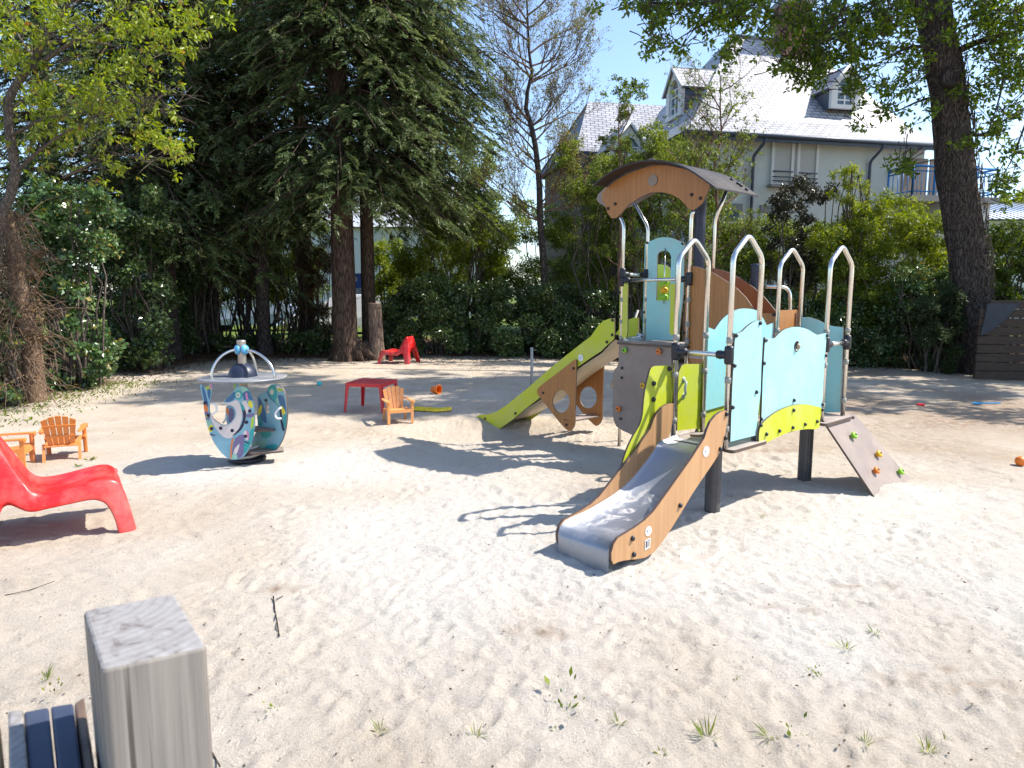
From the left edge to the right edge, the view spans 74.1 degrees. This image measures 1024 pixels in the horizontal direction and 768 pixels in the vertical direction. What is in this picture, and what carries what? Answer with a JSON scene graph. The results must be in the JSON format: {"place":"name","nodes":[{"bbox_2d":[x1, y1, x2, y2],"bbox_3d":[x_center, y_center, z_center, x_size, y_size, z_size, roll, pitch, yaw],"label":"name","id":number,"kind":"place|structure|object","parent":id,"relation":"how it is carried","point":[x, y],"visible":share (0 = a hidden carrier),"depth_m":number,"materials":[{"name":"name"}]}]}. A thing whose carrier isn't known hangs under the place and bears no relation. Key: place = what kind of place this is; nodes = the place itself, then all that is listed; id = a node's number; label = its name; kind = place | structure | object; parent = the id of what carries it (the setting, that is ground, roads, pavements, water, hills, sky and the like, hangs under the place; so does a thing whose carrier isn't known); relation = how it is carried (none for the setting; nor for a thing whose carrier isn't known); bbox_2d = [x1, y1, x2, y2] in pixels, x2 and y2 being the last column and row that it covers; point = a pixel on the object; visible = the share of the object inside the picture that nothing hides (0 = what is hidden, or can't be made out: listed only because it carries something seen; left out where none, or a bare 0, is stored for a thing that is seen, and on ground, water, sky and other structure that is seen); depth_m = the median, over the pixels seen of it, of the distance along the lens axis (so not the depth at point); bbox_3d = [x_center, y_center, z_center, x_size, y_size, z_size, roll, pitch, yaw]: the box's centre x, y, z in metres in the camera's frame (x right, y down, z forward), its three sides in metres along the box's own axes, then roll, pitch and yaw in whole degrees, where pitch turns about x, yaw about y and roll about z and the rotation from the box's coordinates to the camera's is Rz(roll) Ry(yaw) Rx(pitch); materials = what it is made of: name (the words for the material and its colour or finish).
{"place":"outdoors","nodes":[
{"label":"outdoors","id":0,"kind":"place"},
{"bbox_2d":[0,297,1023,767],"bbox_3d":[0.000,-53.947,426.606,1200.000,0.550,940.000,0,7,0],"label":"ground","id":1,"kind":"structure","parent":0,"point":[304,527],"depth_m":3.71,"materials":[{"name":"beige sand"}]},
{"bbox_2d":[0,300,25,405],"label":"laurel shrub","id":2,"kind":"object","parent":1,"relation":"on","point":[13,398],"visible":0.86,"depth_m":9.62,"materials":[{"name":"green plant"}]},
{"bbox_2d":[0,431,35,467],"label":"kids armchair","id":3,"kind":"object","parent":1,"relation":"on","point":[22,449],"visible":0.89,"depth_m":6.27,"materials":[{"name":"orange wood"}]},
{"bbox_2d":[7,581,54,594],"bbox_3d":[-2.559,1.088,3.607,0.011,0.015,0.222,7,10,43],"label":"stick","id":4,"kind":"object","parent":1,"relation":"on","point":[30,589],"visible":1,"depth_m":3.60,"materials":[{"name":"wood"}]},
{"bbox_2d":[0,197,93,408],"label":"dead ivy tangle","id":5,"kind":"object","parent":1,"relation":"on","point":[33,373],"visible":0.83,"depth_m":9.69,"materials":[{"name":"brown plant"}]},
{"bbox_2d":[40,663,55,680],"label":"weed","id":6,"kind":"object","parent":1,"relation":"on","point":[49,671],"visible":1,"depth_m":2.79,"materials":[{"name":"green plant"}]},
{"bbox_2d":[41,677,62,699],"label":"weed","id":7,"kind":"object","parent":1,"relation":"on","point":[54,688],"visible":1,"depth_m":2.63,"materials":[{"name":"green plant"}]},
{"bbox_2d":[38,416,87,462],"bbox_3d":[-4.357,0.501,6.583,0.384,0.454,0.408,-3,8,-25],"label":"kids armchair","id":8,"kind":"object","parent":1,"relation":"on","point":[54,439],"visible":0.97,"depth_m":6.45,"materials":[{"name":"orange wood"}]},
{"bbox_2d":[1,173,128,390],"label":"ivy shrub","id":9,"kind":"object","parent":1,"relation":"on","point":[64,220],"visible":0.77,"depth_m":11.10,"materials":[{"name":"green plant"}]},
{"bbox_2d":[0,436,135,532],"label":"lounge chair","id":10,"kind":"object","parent":1,"relation":"on","point":[23,487],"visible":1,"depth_m":4.47,"materials":[{"name":"red plastic"}]},
{"bbox_2d":[0,379,187,430],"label":"ground weeds","id":11,"kind":"object","parent":1,"relation":"on","point":[79,391],"visible":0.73,"depth_m":10.60,"materials":[{"name":"green plant"}]},
{"bbox_2d":[0,0,220,354],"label":"conifer","id":12,"kind":"object","parent":1,"relation":"on","point":[10,80],"visible":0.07,"depth_m":15.84,"materials":[{"name":"green plant"}]},
{"bbox_2d":[0,0,237,271],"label":"cherry tree","id":13,"kind":"object","parent":1,"relation":"on","point":[59,21],"visible":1,"depth_m":9.09,"materials":[{"name":"green plant"}]},
{"bbox_2d":[83,183,186,369],"bbox_3d":[-7.843,-2.248,14.147,1.966,4.013,3.616,-3,8,-25],"label":"evergreen shrub","id":14,"kind":"object","parent":1,"relation":"on","point":[147,344],"visible":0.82,"depth_m":13.41,"materials":[{"name":"green plant"}]},
{"bbox_2d":[84,595,212,767],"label":"fence post","id":15,"kind":"object","parent":1,"relation":"on","point":[147,667],"visible":1,"depth_m":0.68,"materials":[{"name":"grey wood"}]},
{"bbox_2d":[0,698,94,767],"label":"gate leaf","id":16,"kind":"object","parent":15,"relation":"attached to","point":[30,743],"visible":1,"depth_m":0.77,"materials":[{"name":"navy painted wood"},{"name":"weathered grey timber"},{"name":"dark wood"}]},
{"bbox_2d":[0,0,322,359],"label":"conifer","id":17,"kind":"object","parent":1,"relation":"on","point":[154,175],"visible":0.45,"depth_m":14.74,"materials":[{"name":"green plant"}]},
{"bbox_2d":[169,177,235,355],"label":"evergreen shrub","id":18,"kind":"object","parent":1,"relation":"on","point":[193,313],"visible":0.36,"depth_m":17.34,"materials":[{"name":"green plant"}]},
{"bbox_2d":[54,0,361,343],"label":"conifer","id":19,"kind":"object","parent":1,"relation":"on","point":[247,271],"visible":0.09,"depth_m":18.19,"materials":[{"name":"green plant"}]},
{"bbox_2d":[212,752,220,766],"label":"stick","id":20,"kind":"object","parent":1,"relation":"on","point":[216,760],"visible":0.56,"depth_m":2.27,"materials":[{"name":"wood"}]},
{"bbox_2d":[197,340,287,464],"bbox_3d":[-2.447,0.191,6.287,0.841,1.198,0.776,0,7,0],"label":"spinning carousel","id":21,"kind":"object","parent":1,"relation":"on","point":[235,439],"visible":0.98,"depth_m":6.14,"materials":[{"name":"plastic"}]},
{"bbox_2d":[202,298,295,330],"bbox_3d":[-10.307,-2.783,26.864,4.219,1.502,1.760,-1,7,-4],"label":"parked car","id":22,"kind":"object","parent":1,"relation":"on","point":[252,319],"visible":0.17,"depth_m":26.09,"materials":[{"name":"silver metal"}]},
{"bbox_2d":[139,0,359,354],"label":"conifer","id":23,"kind":"object","parent":1,"relation":"on","point":[264,343],"visible":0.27,"depth_m":16.14,"materials":[{"name":"green plant"}]},
{"bbox_2d":[190,224,331,350],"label":"bare saplings","id":24,"kind":"object","parent":1,"relation":"on","point":[246,328],"visible":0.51,"depth_m":18.00,"materials":[{"name":"brown plant"}]},
{"bbox_2d":[205,329,332,354],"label":"evergreen shrub","id":25,"kind":"object","parent":1,"relation":"on","point":[315,342],"visible":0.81,"depth_m":17.46,"materials":[{"name":"green plant"}]},
{"bbox_2d":[218,234,331,339],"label":"light shrub","id":26,"kind":"object","parent":1,"relation":"on","point":[273,292],"visible":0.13,"depth_m":20.74,"materials":[{"name":"green plant"}]},
{"bbox_2d":[273,596,279,636],"bbox_3d":[-1.141,1.118,3.278,0.008,0.020,0.469,-3,8,-22],"label":"stick","id":27,"kind":"object","parent":1,"relation":"on","point":[276,617],"visible":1,"depth_m":3.25,"materials":[{"name":"wood"}]},
{"bbox_2d":[229,209,329,280],"bbox_3d":[-13.211,-7.378,34.497,8.176,8.617,3.533,0,7,0],"label":"background tree","id":28,"kind":"object","parent":1,"relation":"on","point":[295,243],"depth_m":34.14,"materials":[{"name":"green plant"}]},
{"bbox_2d":[187,6,414,325],"bbox_3d":[-5.875,-7.522,18.812,6.425,13.200,6.386,0,7,0],"label":"conifer","id":29,"kind":"object","parent":1,"relation":"on","point":[294,122],"visible":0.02,"depth_m":18.59,"materials":[{"name":"green plant"}]},
{"bbox_2d":[287,237,332,339],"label":"brown shrub","id":30,"kind":"object","parent":1,"relation":"on","point":[310,270],"visible":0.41,"depth_m":18.91,"materials":[{"name":"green plant"}]},
{"bbox_2d":[123,187,498,316],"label":"white building","id":31,"kind":"structure","parent":1,"relation":"on","point":[356,230],"depth_m":43.23,"materials":[{"name":"paint"}]},
{"bbox_2d":[355,273,360,288],"bbox_3d":[-4.712,-2.213,20.401,0.470,2.219,0.088,0,7,0],"label":"parking sign","id":32,"kind":"object","parent":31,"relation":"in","point":[358,279],"visible":0.25,"depth_m":20.25,"materials":[{"name":"blue metal"}]},
{"bbox_2d":[188,0,477,361],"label":"conifer","id":33,"kind":"object","parent":1,"relation":"on","point":[344,306],"visible":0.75,"depth_m":14.66,"materials":[{"name":"green plant"}]},
{"bbox_2d":[290,294,385,330],"bbox_3d":[-5.892,-2.525,24.878,4.219,1.502,1.760,-2,8,-14],"label":"parked car","id":34,"kind":"object","parent":1,"relation":"on","point":[359,310],"visible":0.05,"depth_m":24.15,"materials":[{"name":"white paint"}]},
{"bbox_2d":[327,335,377,361],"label":"tree roots","id":35,"kind":"object","parent":1,"relation":"on","point":[360,350],"visible":0.58,"depth_m":16.05,"materials":[{"name":"brown plant"}]},
{"bbox_2d":[344,378,396,413],"bbox_3d":[-1.900,0.155,9.217,0.567,0.394,0.582,2,8,12],"label":"kids table","id":36,"kind":"object","parent":1,"relation":"on","point":[363,383],"visible":0.97,"depth_m":9.01,"materials":[{"name":"red plastic"}]},
{"bbox_2d":[368,303,385,360],"bbox_3d":[-3.261,-1.209,16.336,0.461,1.478,0.469,0,7,0],"label":"tree stump","id":37,"kind":"object","parent":1,"relation":"on","point":[376,340],"visible":0.9,"depth_m":16.20,"materials":[{"name":"brown wood"}]},
{"bbox_2d":[370,718,389,733],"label":"weed","id":38,"kind":"object","parent":1,"relation":"on","point":[378,725],"visible":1,"depth_m":2.47,"materials":[{"name":"green plant"}]},
{"bbox_2d":[374,235,404,328],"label":"yellow green shrub","id":39,"kind":"object","parent":1,"relation":"on","point":[386,277],"visible":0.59,"depth_m":22.02,"materials":[{"name":"green plant"}]},
{"bbox_2d":[256,0,524,341],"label":"conifer","id":40,"kind":"object","parent":1,"relation":"on","point":[431,42],"visible":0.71,"depth_m":15.31,"materials":[{"name":"green plant"}]},
{"bbox_2d":[381,386,414,424],"bbox_3d":[-1.410,0.254,8.335,0.358,0.423,0.380,-3,8,-24],"label":"kids armchair","id":41,"kind":"object","parent":1,"relation":"on","point":[391,404],"visible":1,"depth_m":8.41,"materials":[{"name":"orange wood"}]},
{"bbox_2d":[377,336,419,363],"bbox_3d":[-2.600,-0.785,15.593,0.796,0.632,0.694,2,8,14],"label":"lounge chair","id":42,"kind":"object","parent":1,"relation":"on","point":[407,346],"visible":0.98,"depth_m":15.37,"materials":[{"name":"red plastic"}]},
{"bbox_2d":[414,406,451,411],"bbox_3d":[-1.090,0.331,9.102,0.570,0.050,0.257,1,7,8],"label":"toy boat","id":43,"kind":"object","parent":1,"relation":"on","point":[427,409],"visible":0.88,"depth_m":9.04,"materials":[{"name":"yellow plastic"}]},
{"bbox_2d":[430,384,441,393],"bbox_3d":[-1.211,0.080,10.807,0.156,0.160,0.161,5,9,34],"label":"toy bucket","id":44,"kind":"object","parent":1,"relation":"on","point":[437,389],"visible":1,"depth_m":10.80,"materials":[{"name":"orange plastic"}]},
{"bbox_2d":[396,126,507,314],"bbox_3d":[-3.556,-9.707,40.065,7.762,11.795,3.922,0,7,0],"label":"background tree","id":45,"kind":"object","parent":1,"relation":"on","point":[498,202],"visible":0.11,"depth_m":39.38,"materials":[{"name":"green plant"}]},
{"bbox_2d":[378,270,526,356],"bbox_3d":[-1.640,-1.748,17.517,4.071,2.357,2.141,0,7,0],"label":"evergreen shrub","id":46,"kind":"object","parent":1,"relation":"on","point":[433,306],"visible":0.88,"depth_m":17.06,"materials":[{"name":"green plant"}]},
{"bbox_2d":[388,195,517,344],"bbox_3d":[-1.665,-3.183,19.149,3.782,4.249,2.593,0,7,0],"label":"yellow green tree","id":47,"kind":"object","parent":1,"relation":"on","point":[405,263],"visible":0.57,"depth_m":18.73,"materials":[{"name":"green plant"}]},
{"bbox_2d":[460,725,488,736],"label":"weed","id":48,"kind":"object","parent":1,"relation":"on","point":[478,731],"visible":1,"depth_m":2.39,"materials":[{"name":"green plant"}]},
{"bbox_2d":[0,350,1022,415],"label":"fallen leaves","id":49,"kind":"object","parent":1,"relation":"on","point":[271,359],"visible":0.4,"depth_m":15.85,"materials":[{"name":"brown plant"}]},
{"bbox_2d":[435,0,625,328],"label":"bare twiggy tree","id":50,"kind":"object","parent":1,"relation":"on","point":[502,5],"visible":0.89,"depth_m":16.80,"materials":[{"name":"brown plant"}]},
{"bbox_2d":[530,347,532,385],"bbox_3d":[0.365,-0.230,11.692,0.111,0.798,0.052,3,8,20],"label":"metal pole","id":51,"kind":"object","parent":1,"relation":"on","point":[531,365],"visible":0.85,"depth_m":11.67,"materials":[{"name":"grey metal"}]},
{"bbox_2d":[484,278,619,358],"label":"evergreen shrub","id":52,"kind":"object","parent":1,"relation":"on","point":[561,336],"visible":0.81,"depth_m":16.85,"materials":[{"name":"green plant"}]},
{"bbox_2d":[474,149,636,339],"bbox_3d":[1.272,-3.747,18.939,4.743,5.422,2.790,0,7,0],"label":"mixed shrub","id":53,"kind":"object","parent":1,"relation":"on","point":[557,237],"visible":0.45,"depth_m":18.55,"materials":[{"name":"green plant"}]},
{"bbox_2d":[544,665,584,719],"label":"weed","id":54,"kind":"object","parent":1,"relation":"on","point":[547,680],"visible":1,"depth_m":2.59,"materials":[{"name":"green plant"}]},
{"bbox_2d":[587,73,649,297],"bbox_3d":[2.436,-3.904,15.795,1.476,6.574,1.438,0,7,0],"label":"sapling tree","id":55,"kind":"object","parent":1,"relation":"on","point":[625,114],"visible":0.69,"depth_m":15.73,"materials":[{"name":"green plant"}]},
{"bbox_2d":[612,708,626,726],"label":"weed","id":56,"kind":"object","parent":1,"relation":"on","point":[623,723],"visible":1,"depth_m":2.46,"materials":[{"name":"green plant"}]},
{"bbox_2d":[550,118,702,326],"bbox_3d":[2.777,-3.643,17.144,3.733,5.899,1.586,0,7,0],"label":"light shrub","id":57,"kind":"object","parent":1,"relation":"on","point":[657,137],"visible":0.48,"depth_m":16.94,"materials":[{"name":"green plant"}]},
{"bbox_2d":[599,128,736,341],"bbox_3d":[4.109,-3.758,17.961,3.878,6.125,2.880,0,7,0],"label":"mixed shrub","id":58,"kind":"object","parent":1,"relation":"on","point":[657,214],"visible":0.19,"depth_m":17.72,"materials":[{"name":"green plant"}]},
{"bbox_2d":[610,77,755,358],"bbox_3d":[3.724,-3.695,15.443,2.809,6.243,2.261,-4,8,-26],"label":"sapling tree","id":59,"kind":"object","parent":1,"relation":"on","point":[722,168],"visible":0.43,"depth_m":15.14,"materials":[{"name":"green plant"}]},
{"bbox_2d":[476,158,909,572],"bbox_3d":[0.508,-0.559,6.038,4.917,3.028,3.479,7,10,44],"label":"play structure","id":60,"kind":"object","parent":1,"relation":"on","point":[749,352],"visible":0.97,"depth_m":5.24,"materials":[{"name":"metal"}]},
{"bbox_2d":[691,714,726,739],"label":"weed","id":61,"kind":"object","parent":1,"relation":"on","point":[701,732],"visible":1,"depth_m":2.38,"materials":[{"name":"green plant"}]},
{"bbox_2d":[660,30,774,258],"bbox_3d":[4.646,-4.270,15.517,2.730,7.367,2.104,0,7,0],"label":"sapling tree","id":62,"kind":"object","parent":1,"relation":"on","point":[711,125],"visible":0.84,"depth_m":15.31,"materials":[{"name":"green plant"}]},
{"bbox_2d":[685,213,837,315],"bbox_3d":[6.682,-2.389,17.012,4.814,3.874,2.547,0,7,0],"label":"mixed shrub","id":63,"kind":"object","parent":1,"relation":"on","point":[749,255],"visible":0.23,"depth_m":16.31,"materials":[{"name":"green plant"}]},
{"bbox_2d":[752,721,781,744],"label":"weed","id":64,"kind":"object","parent":1,"relation":"on","point":[764,731],"visible":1,"depth_m":2.40,"materials":[{"name":"green plant"}]},
{"bbox_2d":[541,0,999,338],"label":"house","id":65,"kind":"structure","parent":1,"relation":"on","point":[814,136],"depth_m":21.11,"materials":[{"name":"white paint"}]},
{"bbox_2d":[721,211,739,219],"bbox_3d":[6.489,-5.011,20.177,0.587,0.275,0.040,-2,8,-12],"label":"lower window","id":66,"kind":"structure","parent":65,"relation":"in","point":[735,214],"depth_m":20.17,"materials":[{"name":"grey glass"}]},
{"bbox_2d":[769,142,794,184],"bbox_3d":[8.083,-6.669,20.257,0.748,1.376,0.138,-2,8,-12],"label":"window","id":67,"kind":"structure","parent":65,"relation":"in","point":[788,173],"depth_m":20.27,"materials":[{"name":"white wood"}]},
{"bbox_2d":[795,143,819,185],"bbox_3d":[8.909,-6.682,20.433,0.724,1.358,0.138,-2,8,-12],"label":"window","id":68,"kind":"structure","parent":65,"relation":"in","point":[815,148],"depth_m":20.45,"materials":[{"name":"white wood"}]},
{"bbox_2d":[900,158,928,195],"bbox_3d":[12.625,-6.464,21.308,0.918,1.209,0.050,-2,8,-12],"label":"balcony door","id":69,"kind":"structure","parent":65,"relation":"in","point":[919,160],"depth_m":21.29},
{"bbox_2d":[927,159,936,194],"bbox_3d":[13.319,-6.496,21.453,0.316,1.175,0.050,-2,8,-12],"label":"balcony door","id":70,"kind":"structure","parent":65,"relation":"in","point":[931,162],"depth_m":21.43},
{"bbox_2d":[786,712,809,749],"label":"weed","id":71,"kind":"object","parent":1,"relation":"on","point":[788,731],"visible":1,"depth_m":2.38,"materials":[{"name":"green plant"}]},
{"bbox_2d":[758,172,840,321],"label":"bronze shrub","id":72,"kind":"object","parent":1,"relation":"on","point":[783,205],"visible":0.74,"depth_m":15.28,"materials":[{"name":"brown plant"}]},
{"bbox_2d":[585,0,1023,374],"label":"oak tree","id":73,"kind":"object","parent":1,"relation":"on","point":[951,99],"visible":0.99,"depth_m":12.30,"materials":[{"name":"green plant"}]},
{"bbox_2d":[807,665,823,676],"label":"weed","id":74,"kind":"object","parent":1,"relation":"on","point":[816,672],"visible":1,"depth_m":2.77,"materials":[{"name":"green plant"}]},
{"bbox_2d":[829,639,855,649],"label":"weed","id":75,"kind":"object","parent":1,"relation":"on","point":[843,643],"visible":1,"depth_m":2.98,"materials":[{"name":"green plant"}]},
{"bbox_2d":[763,287,943,367],"bbox_3d":[7.387,-1.251,15.249,6.914,1.877,2.706,0,7,0],"label":"hedge","id":76,"kind":"object","parent":1,"relation":"on","point":[887,346],"visible":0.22,"depth_m":14.56,"materials":[{"name":"green plant"}]},
{"bbox_2d":[824,161,886,365],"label":"bamboo shrub","id":77,"kind":"object","parent":1,"relation":"on","point":[847,200],"visible":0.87,"depth_m":14.73,"materials":[{"name":"green plant"}]},
{"bbox_2d":[857,730,874,748],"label":"weed","id":78,"kind":"object","parent":1,"relation":"on","point":[866,738],"visible":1,"depth_m":2.35,"materials":[{"name":"green plant"}]},
{"bbox_2d":[802,187,948,364],"bbox_3d":[8.403,-2.370,15.142,4.324,3.992,2.044,0,7,0],"label":"bamboo shrub","id":79,"kind":"object","parent":1,"relation":"on","point":[921,241],"visible":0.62,"depth_m":14.66,"materials":[{"name":"green plant"}]},
{"bbox_2d":[889,260,949,368],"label":"glossy shrub","id":80,"kind":"object","parent":1,"relation":"on","point":[930,279],"visible":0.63,"depth_m":14.21,"materials":[{"name":"green plant"}]},
{"bbox_2d":[915,736,940,753],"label":"weed","id":81,"kind":"object","parent":1,"relation":"on","point":[928,745],"visible":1,"depth_m":2.34,"materials":[{"name":"green plant"}]},
{"bbox_2d":[908,279,970,374],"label":"shrub","id":82,"kind":"object","parent":1,"relation":"on","point":[942,355],"visible":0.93,"depth_m":13.37,"materials":[{"name":"green plant"}]},
{"bbox_2d":[917,202,1023,297],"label":"outbuilding","id":83,"kind":"structure","parent":1,"relation":"on","point":[1016,211],"depth_m":29.95,"materials":[{"name":"metal"}]},
{"bbox_2d":[972,402,1000,403],"bbox_3d":[6.784,0.273,9.691,0.420,0.025,0.064,0,7,0],"label":"toy rake","id":84,"kind":"object","parent":1,"relation":"on","point":[986,402],"visible":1,"depth_m":9.69,"materials":[{"name":"blue plastic"}]},
{"bbox_2d":[973,300,1023,379],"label":"timber wall","id":85,"kind":"structure","parent":1,"relation":"on","point":[1003,320],"depth_m":12.46,"materials":[{"name":"grey wood"}]},
{"bbox_2d":[987,218,1023,362],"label":"evergreen shrub","id":86,"kind":"object","parent":1,"relation":"on","point":[1007,265],"visible":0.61,"depth_m":13.78,"materials":[{"name":"green plant"}]},
{"bbox_2d":[999,186,1023,220],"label":"garden tree","id":87,"kind":"object","parent":1,"relation":"on","point":[1017,197],"visible":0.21,"depth_m":32.66,"materials":[{"name":"green plant"}]},
{"bbox_2d":[1014,456,1023,465],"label":"ball","id":88,"kind":"object","parent":1,"relation":"on","point":[1019,460],"visible":1,"depth_m":6.20,"materials":[{"name":"orange plastic"}]},
{"bbox_2d":[0,0,1023,296],"label":"sky","id":89,"kind":"structure","parent":0,"point":[623,59],"materials":[{"name":"blue"}]},
{"bbox_2d":[690,434,702,436],"bbox_3d":[1.365,0.367,4.766,0.226,0.023,0.055,0,7,0],"label":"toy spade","id":90,"kind":"object","parent":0,"point":[692,435],"visible":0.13,"depth_m":4.77,"materials":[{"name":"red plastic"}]}
]}

